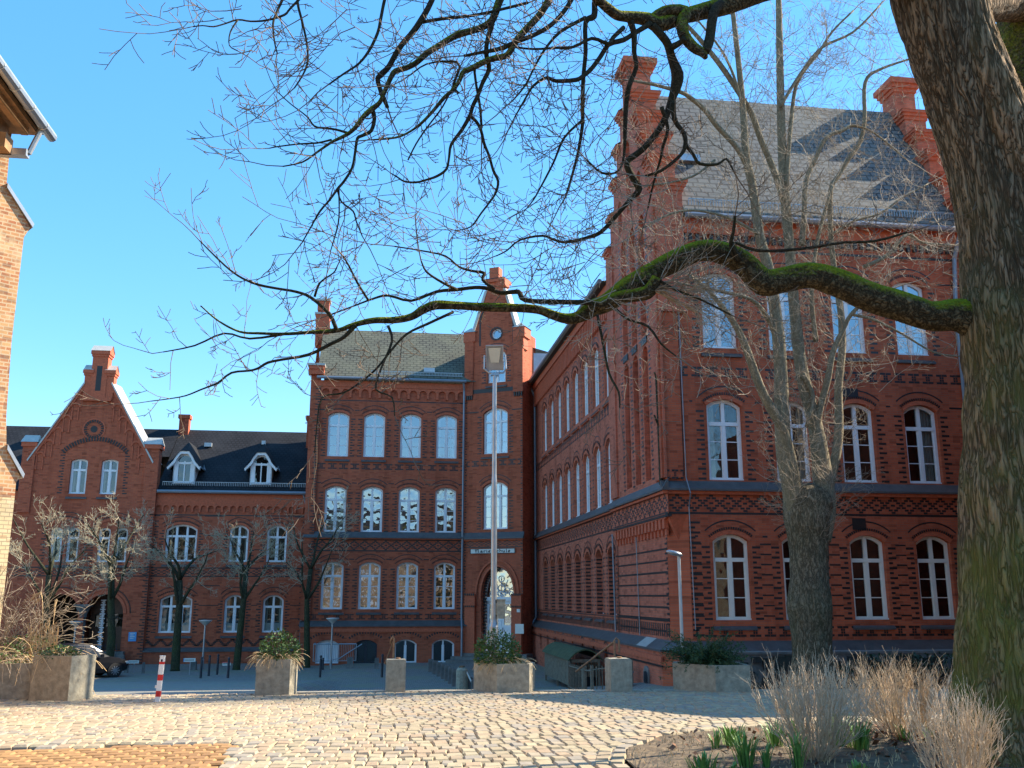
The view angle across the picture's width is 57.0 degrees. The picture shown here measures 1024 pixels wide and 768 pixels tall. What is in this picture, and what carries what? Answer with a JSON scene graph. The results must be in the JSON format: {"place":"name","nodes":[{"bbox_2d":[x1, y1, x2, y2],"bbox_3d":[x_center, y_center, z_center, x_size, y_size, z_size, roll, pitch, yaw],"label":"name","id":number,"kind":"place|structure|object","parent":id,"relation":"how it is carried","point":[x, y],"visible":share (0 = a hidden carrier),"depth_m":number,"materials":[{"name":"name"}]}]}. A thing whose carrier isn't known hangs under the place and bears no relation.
{"place":"outdoors","nodes":[
{"label":"outdoors","id":0,"kind":"place"},
{"bbox_2d":[0,743,238,767],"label":"clinker paving","id":1,"kind":"structure","parent":0,"point":[173,756],"depth_m":9.84,"materials":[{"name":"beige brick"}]},
{"bbox_2d":[93,662,672,694],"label":"court ground","id":2,"kind":"structure","parent":0,"point":[365,676],"depth_m":41.12,"materials":[{"name":"grey asphalt"}]},
{"bbox_2d":[6,496,119,642],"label":"court tree","id":3,"kind":"object","parent":2,"relation":"on","point":[49,571],"visible":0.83,"depth_m":47.40,"materials":[{"name":"brown plant"}]},
{"bbox_2d":[35,643,128,677],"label":"parked car","id":4,"kind":"object","parent":2,"relation":"on","point":[114,666],"visible":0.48,"depth_m":43.59,"materials":[{"name":"black paint"}]},
{"bbox_2d":[58,492,157,656],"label":"court tree","id":5,"kind":"object","parent":2,"relation":"on","point":[112,594],"visible":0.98,"depth_m":47.16,"materials":[{"name":"brown plant"}]},
{"bbox_2d":[0,345,308,663],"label":"brick house","id":6,"kind":"structure","parent":2,"relation":"on","point":[77,460],"depth_m":54.36,"materials":[{"name":"red brick"}]},
{"bbox_2d":[45,528,62,566],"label":"window","id":7,"kind":"structure","parent":6,"relation":"in","point":[58,546],"depth_m":53.45,"materials":[{"name":"white paint"}]},
{"bbox_2d":[62,528,79,566],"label":"window","id":8,"kind":"structure","parent":6,"relation":"in","point":[68,559],"depth_m":53.57,"materials":[{"name":"glass"}]},
{"bbox_2d":[65,459,87,498],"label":"window","id":9,"kind":"structure","parent":6,"relation":"in","point":[77,480],"depth_m":54.32,"materials":[{"name":"glass"}]},
{"bbox_2d":[94,528,110,566],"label":"window","id":10,"kind":"structure","parent":6,"relation":"in","point":[105,535],"depth_m":53.79,"materials":[{"name":"glass"}]},
{"bbox_2d":[88,596,122,648],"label":"door","id":11,"kind":"structure","parent":6,"relation":"in","point":[95,610],"depth_m":53.66,"materials":[{"name":"brown wood"}]},
{"bbox_2d":[96,460,117,498],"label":"window","id":12,"kind":"structure","parent":6,"relation":"in","point":[109,468],"depth_m":54.54,"materials":[{"name":"clear glass"}]},
{"bbox_2d":[114,528,127,567],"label":"window","id":13,"kind":"structure","parent":6,"relation":"in","point":[121,537],"depth_m":54.68,"materials":[{"name":"clear glass"}]},
{"bbox_2d":[155,592,193,638],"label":"window","id":14,"kind":"structure","parent":6,"relation":"in","point":[168,603],"depth_m":53.58,"materials":[{"name":"white glass"}]},
{"bbox_2d":[161,522,198,566],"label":"window","id":15,"kind":"structure","parent":6,"relation":"in","point":[189,530],"depth_m":55.58,"materials":[{"name":"white paint"}]},
{"bbox_2d":[220,592,243,637],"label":"window","id":16,"kind":"structure","parent":6,"relation":"in","point":[232,603],"depth_m":54.03,"materials":[{"name":"white glass"}]},
{"bbox_2d":[226,523,250,566],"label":"window","id":17,"kind":"structure","parent":6,"relation":"in","point":[245,529],"depth_m":54.98,"materials":[{"name":"white paint"}]},
{"bbox_2d":[259,592,285,637],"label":"window","id":18,"kind":"structure","parent":6,"relation":"in","point":[272,618],"depth_m":54.33,"materials":[{"name":"white glass"}]},
{"bbox_2d":[263,523,287,566],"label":"window","id":19,"kind":"structure","parent":6,"relation":"in","point":[278,534],"depth_m":55.25,"materials":[{"name":"white paint"}]},
{"bbox_2d":[118,507,224,670],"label":"court tree","id":20,"kind":"object","parent":2,"relation":"on","point":[180,598],"visible":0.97,"depth_m":48.42,"materials":[{"name":"brown plant"}]},
{"bbox_2d":[197,505,303,669],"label":"court tree","id":21,"kind":"object","parent":2,"relation":"on","point":[243,583],"visible":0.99,"depth_m":49.35,"materials":[{"name":"brown plant"}]},
{"bbox_2d":[258,485,363,667],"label":"court tree","id":22,"kind":"object","parent":2,"relation":"on","point":[307,596],"visible":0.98,"depth_m":50.75,"materials":[{"name":"brown plant"}]},
{"bbox_2d":[326,618,338,668],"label":"court lamp","id":23,"kind":"object","parent":2,"relation":"on","point":[332,620],"visible":1,"depth_m":49.36,"materials":[{"name":"metal"}]},
{"bbox_2d":[313,643,361,661],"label":"basement railing","id":24,"kind":"object","parent":2,"relation":"on","point":[352,644],"visible":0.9,"depth_m":50.30,"materials":[{"name":"metal"}]},
{"bbox_2d":[456,665,470,689],"bbox_3d":[-1.699,11.453,36.595,1.080,1.010,0.469,-9,-15,34],"label":"rope post","id":25,"kind":"object","parent":2,"relation":"on","point":[462,676],"visible":0.77,"depth_m":36.59,"materials":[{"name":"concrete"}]},
{"bbox_2d":[483,345,506,656],"bbox_3d":[-0.386,3.470,20.852,0.540,8.980,0.411,-1,-13,4],"label":"floodlight mast","id":26,"kind":"object","parent":2,"relation":"on","point":[495,357],"visible":0.83,"depth_m":21.00,"materials":[{"name":"metal"}]},
{"bbox_2d":[542,641,602,687],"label":"bin shed","id":27,"kind":"structure","parent":2,"relation":"on","point":[559,656],"depth_m":37.44,"materials":[{"name":"metal"}]},
{"bbox_2d":[575,637,619,671],"bbox_3d":[1.852,6.243,20.918,0.138,1.274,1.667,8,-15,-30],"label":"handrail","id":28,"kind":"object","parent":2,"relation":"on","point":[601,651],"visible":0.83,"depth_m":20.50,"materials":[{"name":"grey metal"}]},
{"bbox_2d":[568,659,632,689],"bbox_3d":[2.944,10.316,33.111,1.490,1.500,5.190,2,-13,-8],"label":"picket fence","id":29,"kind":"object","parent":2,"relation":"on","point":[582,683],"visible":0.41,"depth_m":32.01,"materials":[{"name":"wood"}]},
{"bbox_2d":[297,689,947,693],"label":"kerb","id":30,"kind":"structure","parent":2,"relation":"on","point":[446,691],"depth_m":19.24,"materials":[{"name":"stone"}]},
{"bbox_2d":[298,55,963,685],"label":"school building","id":31,"kind":"structure","parent":2,"relation":"on","point":[590,563],"depth_m":34.38,"materials":[{"name":"red brick"}]},
{"bbox_2d":[315,640,338,663],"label":"window","id":32,"kind":"structure","parent":31,"relation":"in","point":[320,650],"depth_m":51.84,"materials":[{"name":"white paint"}]},
{"bbox_2d":[318,559,344,614],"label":"window","id":33,"kind":"structure","parent":31,"relation":"in","point":[332,599],"depth_m":54.12,"materials":[{"name":"glass"}]},
{"bbox_2d":[324,483,347,531],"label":"window","id":34,"kind":"structure","parent":31,"relation":"in","point":[332,494],"depth_m":55.10,"materials":[{"name":"glass"}]},
{"bbox_2d":[325,410,350,461],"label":"window","id":35,"kind":"structure","parent":31,"relation":"in","point":[338,423],"depth_m":55.12,"materials":[{"name":"glass"}]},
{"bbox_2d":[354,640,376,662],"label":"window","id":36,"kind":"structure","parent":31,"relation":"in","point":[365,646],"depth_m":52.10,"materials":[{"name":"glass"}]},
{"bbox_2d":[356,559,381,614],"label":"window","id":37,"kind":"structure","parent":31,"relation":"in","point":[369,570],"depth_m":53.49,"materials":[{"name":"white glass"}]},
{"bbox_2d":[361,484,384,531],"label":"window","id":38,"kind":"structure","parent":31,"relation":"in","point":[372,497],"depth_m":55.36,"materials":[{"name":"clear glass"}]},
{"bbox_2d":[361,410,385,461],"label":"window","id":39,"kind":"structure","parent":31,"relation":"in","point":[374,424],"depth_m":55.39,"materials":[{"name":"glass"}]},
{"bbox_2d":[395,639,416,662],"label":"window","id":40,"kind":"structure","parent":31,"relation":"in","point":[405,646],"depth_m":52.40,"materials":[{"name":"white paint"}]},
{"bbox_2d":[394,560,419,614],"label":"window","id":41,"kind":"structure","parent":31,"relation":"in","point":[407,572],"depth_m":53.76,"materials":[{"name":"white glass"}]},
{"bbox_2d":[398,484,420,531],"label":"window","id":42,"kind":"structure","parent":31,"relation":"in","point":[409,497],"depth_m":54.60,"materials":[{"name":"clear glass"}]},
{"bbox_2d":[398,411,422,462],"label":"window","id":43,"kind":"structure","parent":31,"relation":"in","point":[409,429],"depth_m":55.67,"materials":[{"name":"clear glass"}]},
{"bbox_2d":[432,639,453,661],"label":"window","id":44,"kind":"structure","parent":31,"relation":"in","point":[442,647],"depth_m":52.68,"materials":[{"name":"white paint"}]},
{"bbox_2d":[432,560,456,614],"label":"window","id":45,"kind":"structure","parent":31,"relation":"in","point":[444,573],"depth_m":53.99,"materials":[{"name":"white glass"}]},
{"bbox_2d":[434,485,457,532],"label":"window","id":46,"kind":"structure","parent":31,"relation":"in","point":[445,498],"depth_m":55.00,"materials":[{"name":"glass"}]},
{"bbox_2d":[434,412,457,463],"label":"window","id":47,"kind":"structure","parent":31,"relation":"in","point":[446,441],"depth_m":55.80,"materials":[{"name":"clear glass"}]},
{"bbox_2d":[470,548,514,553],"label":"name sign","id":48,"kind":"object","parent":31,"relation":"attached to","point":[488,551],"visible":0.8,"depth_m":53.47,"materials":[{"name":"white metal"}]},
{"bbox_2d":[481,408,508,458],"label":"window","id":49,"kind":"structure","parent":31,"relation":"in","point":[501,421],"depth_m":55.10,"materials":[{"name":"white paint"}]},
{"bbox_2d":[484,482,506,528],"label":"window","id":50,"kind":"structure","parent":31,"relation":"in","point":[500,495],"depth_m":54.20,"materials":[{"name":"white paint"}]},
{"bbox_2d":[485,567,512,652],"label":"door","id":51,"kind":"structure","parent":31,"relation":"in","point":[507,628],"depth_m":53.25,"materials":[{"name":"white paint"}]},
{"bbox_2d":[571,368,578,432],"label":"window","id":52,"kind":"structure","parent":31,"relation":"in","point":[576,378],"depth_m":44.89,"materials":[{"name":"glass"}]},
{"bbox_2d":[573,458,579,516],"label":"window","id":53,"kind":"structure","parent":31,"relation":"in","point":[578,498],"depth_m":43.98,"materials":[{"name":"white paint"}]},
{"bbox_2d":[580,356,588,424],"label":"window","id":54,"kind":"structure","parent":31,"relation":"in","point":[584,358],"depth_m":42.83,"materials":[{"name":"glass"}]},
{"bbox_2d":[582,451,589,512],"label":"window","id":55,"kind":"structure","parent":31,"relation":"in","point":[587,461],"depth_m":41.90,"materials":[{"name":"white paint"}]},
{"bbox_2d":[590,344,599,416],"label":"window","id":56,"kind":"structure","parent":31,"relation":"in","point":[595,345],"depth_m":40.71,"materials":[{"name":"glass"}]},
{"bbox_2d":[593,443,600,507],"bbox_3d":[3.663,3.846,39.503,0.230,2.770,1.389,2,-13,-8],"label":"window","id":57,"kind":"structure","parent":31,"relation":"in","point":[598,452],"depth_m":39.81,"materials":[{"name":"white paint"}]},
{"bbox_2d":[698,268,742,357],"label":"window","id":58,"kind":"structure","parent":31,"relation":"in","point":[720,344],"depth_m":31.22,"materials":[{"name":"glass"}]},
{"bbox_2d":[704,395,743,479],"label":"window","id":59,"kind":"structure","parent":31,"relation":"in","point":[723,429],"depth_m":30.36,"materials":[{"name":"clear glass"}]},
{"bbox_2d":[710,529,757,630],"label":"window","id":60,"kind":"structure","parent":31,"relation":"in","point":[730,558],"depth_m":29.50,"materials":[{"name":"clear glass"}]},
{"bbox_2d":[779,533,789,629],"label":"window","id":61,"kind":"structure","parent":31,"relation":"in","point":[785,548],"depth_m":30.91,"materials":[{"name":"glass"}]},
{"bbox_2d":[767,293,808,359],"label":"window","id":62,"kind":"structure","parent":31,"relation":"in","point":[785,313],"depth_m":31.49,"materials":[{"name":"glass"}]},
{"bbox_2d":[773,397,810,481],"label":"window","id":63,"kind":"structure","parent":31,"relation":"in","point":[797,415],"depth_m":30.62,"materials":[{"name":"glass"}]},
{"bbox_2d":[830,296,872,361],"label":"window","id":64,"kind":"structure","parent":31,"relation":"in","point":[847,309],"depth_m":31.76,"materials":[{"name":"blue glass"}]},
{"bbox_2d":[842,399,876,482],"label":"window","id":65,"kind":"structure","parent":31,"relation":"in","point":[861,455],"depth_m":31.17,"materials":[{"name":"glass"}]},
{"bbox_2d":[847,531,895,629],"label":"window","id":66,"kind":"structure","parent":31,"relation":"in","point":[869,589],"depth_m":30.09,"materials":[{"name":"glass"}]},
{"bbox_2d":[890,277,935,364],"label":"window","id":67,"kind":"structure","parent":31,"relation":"in","point":[909,288],"depth_m":32.09,"materials":[{"name":"glass"}]},
{"bbox_2d":[901,401,941,483],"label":"window","id":68,"kind":"structure","parent":31,"relation":"in","point":[922,451],"depth_m":31.21,"materials":[{"name":"glass"}]},
{"bbox_2d":[913,531,954,629],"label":"window","id":69,"kind":"structure","parent":31,"relation":"in","point":[932,552],"depth_m":30.39,"materials":[{"name":"glass"}]},
{"bbox_2d":[666,550,683,658],"bbox_3d":[3.720,5.960,21.113,0.408,4.434,0.218,2,-13,-8],"label":"arm lamp","id":70,"kind":"object","parent":2,"relation":"on","point":[675,553],"visible":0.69,"depth_m":21.40,"materials":[{"name":"metal"}]},
{"bbox_2d":[563,0,959,688],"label":"linden tree","id":71,"kind":"object","parent":2,"relation":"on","point":[809,514],"visible":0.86,"depth_m":23.32,"materials":[{"name":"brown plant"}]},
{"bbox_2d":[750,666,795,688],"bbox_3d":[6.206,7.235,22.252,2.758,1.455,2.157,2,-13,-8],"label":"dark bramble","id":72,"kind":"object","parent":2,"relation":"on","point":[759,682],"visible":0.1,"depth_m":22.28,"materials":[{"name":"green plant"}]},
{"bbox_2d":[728,649,952,689],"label":"retaining wall","id":73,"kind":"structure","parent":2,"relation":"on","point":[783,659],"depth_m":24.40,"materials":[{"name":"stone"}]},
{"bbox_2d":[835,652,952,688],"bbox_3d":[10.741,7.848,24.077,7.005,1.991,0.798,2,-13,-8],"label":"ivy hedge","id":74,"kind":"object","parent":2,"relation":"on","point":[913,661],"visible":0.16,"depth_m":24.07,"materials":[{"name":"green plant"}]},
{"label":"square edge","id":75,"kind":"structure","parent":2,"relation":"on","visible":0},
{"bbox_2d":[255,657,297,696],"bbox_3d":[-4.696,5.865,18.733,0.715,0.790,0.651,0,-13,2],"label":"concrete planter","id":76,"kind":"object","parent":75,"relation":"on","point":[278,678],"visible":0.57,"depth_m":18.45,"materials":[{"name":"concrete"}]},
{"bbox_2d":[244,627,307,670],"bbox_3d":[-4.682,5.298,18.838,1.177,0.862,1.177,-3,-13,11],"label":"planter plant","id":77,"kind":"object","parent":76,"relation":"in","point":[283,654],"visible":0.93,"depth_m":18.75,"materials":[{"name":"green plant"}]},
{"bbox_2d":[385,657,405,692],"bbox_3d":[-2.396,6.010,19.406,0.400,0.730,0.380,2,-13,-8],"label":"concrete block","id":78,"kind":"object","parent":75,"relation":"on","point":[395,674],"depth_m":19.23,"materials":[{"name":"grey concrete"}]},
{"bbox_2d":[474,662,534,692],"bbox_3d":[-0.191,6.053,19.303,1.324,0.670,0.817,-6,-14,24],"label":"concrete planter","id":79,"kind":"object","parent":75,"relation":"on","point":[521,679],"visible":0.69,"depth_m":18.96,"materials":[{"name":"concrete"}]},
{"bbox_2d":[472,628,536,676],"bbox_3d":[-0.144,5.525,19.435,1.341,0.973,1.131,2,-13,-8],"label":"planter plant","id":80,"kind":"object","parent":79,"relation":"in","point":[483,646],"visible":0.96,"depth_m":19.29,"materials":[{"name":"green plant"}]},
{"bbox_2d":[605,656,632,692],"bbox_3d":[2.167,5.932,19.194,0.440,0.730,0.500,2,-13,-8],"label":"concrete block","id":81,"kind":"object","parent":75,"relation":"on","point":[618,673],"depth_m":18.97,"materials":[{"name":"grey concrete"}]},
{"bbox_2d":[0,0,930,431],"label":"sky","id":82,"kind":"structure","parent":0,"point":[96,248],"materials":[{"name":"blue"}]},
{"bbox_2d":[0,691,947,767],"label":"cobblestones","id":83,"kind":"structure","parent":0,"point":[532,729],"depth_m":12.81,"materials":[{"name":"stone"}]},
{"bbox_2d":[0,663,32,699],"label":"concrete planter","id":84,"kind":"object","parent":83,"relation":"on","point":[11,689],"visible":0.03,"depth_m":17.72,"materials":[{"name":"concrete"}]},
{"bbox_2d":[0,633,69,683],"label":"planter plant","id":85,"kind":"object","parent":84,"relation":"in","point":[12,657],"visible":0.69,"depth_m":18.11,"materials":[{"name":"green plant"}]},
{"bbox_2d":[27,592,58,662],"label":"plume grass","id":86,"kind":"object","parent":84,"relation":"in","point":[43,646],"depth_m":18.32,"materials":[{"name":"plant"}]},
{"bbox_2d":[0,552,103,662],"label":"bare bramble","id":87,"kind":"object","parent":84,"relation":"in","point":[7,622],"visible":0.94,"depth_m":18.52,"materials":[{"name":"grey plant"}]},
{"bbox_2d":[1,637,105,694],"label":"planter plant","id":88,"kind":"object","parent":84,"relation":"in","point":[38,654],"visible":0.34,"depth_m":17.86,"materials":[{"name":"plant"}]},
{"bbox_2d":[29,653,96,700],"bbox_3d":[-8.419,5.554,17.691,0.917,0.910,0.662,-4,-13,18],"label":"concrete planter","id":89,"kind":"object","parent":83,"relation":"on","point":[64,680],"visible":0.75,"depth_m":17.43,"materials":[{"name":"concrete"}]},
{"bbox_2d":[29,645,95,665],"bbox_3d":[-8.512,5.180,17.721,0.773,0.554,1.054,-11,-16,39],"label":"planter plant","id":90,"kind":"object","parent":89,"relation":"in","point":[68,653],"visible":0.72,"depth_m":17.71,"materials":[{"name":"green plant"}]},
{"bbox_2d":[154,656,165,701],"bbox_3d":[-6.311,5.303,16.906,0.140,0.830,0.140,4,-13,-7],"label":"striped bollard","id":91,"kind":"object","parent":83,"relation":"on","point":[158,686],"visible":0.92,"depth_m":16.88,"materials":[{"name":"white metal"}]},
{"bbox_2d":[672,661,750,691],"bbox_3d":[4.053,6.043,19.281,1.501,0.630,1.115,-1,-13,5],"label":"concrete planter","id":92,"kind":"object","parent":83,"relation":"on","point":[697,677],"visible":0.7,"depth_m":18.84,"materials":[{"name":"concrete"}]},
{"bbox_2d":[658,624,753,679],"bbox_3d":[3.970,5.570,19.428,1.853,1.222,1.749,-12,-17,42],"label":"juniper bush","id":93,"kind":"object","parent":92,"relation":"in","point":[712,654],"visible":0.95,"depth_m":19.23,"materials":[{"name":"green plant"}]},
{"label":"square","id":94,"kind":"structure","parent":0,"visible":0},
{"bbox_2d":[0,55,56,624],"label":"old brick building","id":95,"kind":"structure","parent":94,"relation":"on","point":[20,113],"depth_m":20.03,"materials":[{"name":"brick"}]},
{"bbox_2d":[595,718,933,767],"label":"edging stones","id":96,"kind":"object","parent":94,"relation":"on","point":[618,760],"visible":0.29,"depth_m":10.51,"materials":[{"name":"beige stone"}]},
{"bbox_2d":[626,720,1023,767],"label":"flower bed","id":97,"kind":"object","parent":94,"relation":"on","point":[652,751],"visible":0.3,"depth_m":9.59,"materials":[{"name":"soil"}]},
{"bbox_2d":[50,0,1023,767],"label":"oak tree","id":98,"kind":"object","parent":97,"relation":"on","point":[966,60],"visible":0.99,"depth_m":9.72,"materials":[{"name":"brown plant"}]},
{"bbox_2d":[685,749,722,767],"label":"daffodil clump","id":99,"kind":"object","parent":97,"relation":"on","point":[703,762],"visible":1,"depth_m":8.59,"materials":[{"name":"green plant"}]},
{"bbox_2d":[705,729,723,748],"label":"daffodil clump","id":100,"kind":"object","parent":97,"relation":"on","point":[717,741],"visible":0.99,"depth_m":10.09,"materials":[{"name":"green plant"}]},
{"bbox_2d":[718,722,748,746],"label":"daffodil clump","id":101,"kind":"object","parent":97,"relation":"on","point":[728,738],"visible":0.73,"depth_m":10.18,"materials":[{"name":"green plant"}]},
{"bbox_2d":[718,730,766,767],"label":"daffodil clump","id":102,"kind":"object","parent":97,"relation":"on","point":[743,753],"visible":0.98,"depth_m":9.08,"materials":[{"name":"green plant"}]},
{"bbox_2d":[756,741,775,767],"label":"daffodil clump","id":103,"kind":"object","parent":97,"relation":"on","point":[766,760],"visible":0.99,"depth_m":9.03,"materials":[{"name":"green plant"}]},
{"bbox_2d":[760,720,786,746],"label":"daffodil clump","id":104,"kind":"object","parent":97,"relation":"on","point":[774,739],"visible":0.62,"depth_m":9.99,"materials":[{"name":"green plant"}]},
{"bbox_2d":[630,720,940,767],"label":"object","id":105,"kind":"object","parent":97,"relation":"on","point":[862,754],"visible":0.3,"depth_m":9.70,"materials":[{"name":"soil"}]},
{"bbox_2d":[779,727,813,767],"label":"daffodil clump","id":106,"kind":"object","parent":97,"relation":"on","point":[797,757],"visible":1,"depth_m":8.96,"materials":[{"name":"green plant"}]},
{"bbox_2d":[728,645,878,761],"bbox_3d":[2.898,3.171,9.418,1.522,1.143,1.329,2,-13,-8],"label":"dry shrub","id":107,"kind":"object","parent":97,"relation":"on","point":[824,720],"visible":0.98,"depth_m":9.25,"materials":[{"name":"beige plant"}]},
{"bbox_2d":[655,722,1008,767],"bbox_3d":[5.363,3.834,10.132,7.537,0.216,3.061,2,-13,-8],"label":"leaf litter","id":108,"kind":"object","parent":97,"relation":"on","point":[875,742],"visible":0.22,"depth_m":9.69,"materials":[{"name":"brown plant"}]},
{"bbox_2d":[846,718,875,750],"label":"daffodil clump","id":109,"kind":"object","parent":97,"relation":"on","point":[861,743],"visible":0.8,"depth_m":9.71,"materials":[{"name":"green plant"}]},
{"bbox_2d":[824,645,951,739],"bbox_3d":[4.221,3.449,10.526,1.435,1.013,1.558,-2,-13,11],"label":"dry shrub","id":110,"kind":"object","parent":97,"relation":"on","point":[892,717],"visible":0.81,"depth_m":10.42,"materials":[{"name":"beige plant"}]},
{"bbox_2d":[893,661,1010,767],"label":"dry shrub","id":111,"kind":"object","parent":97,"relation":"on","point":[967,733],"visible":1,"depth_m":7.51,"materials":[{"name":"beige plant"}]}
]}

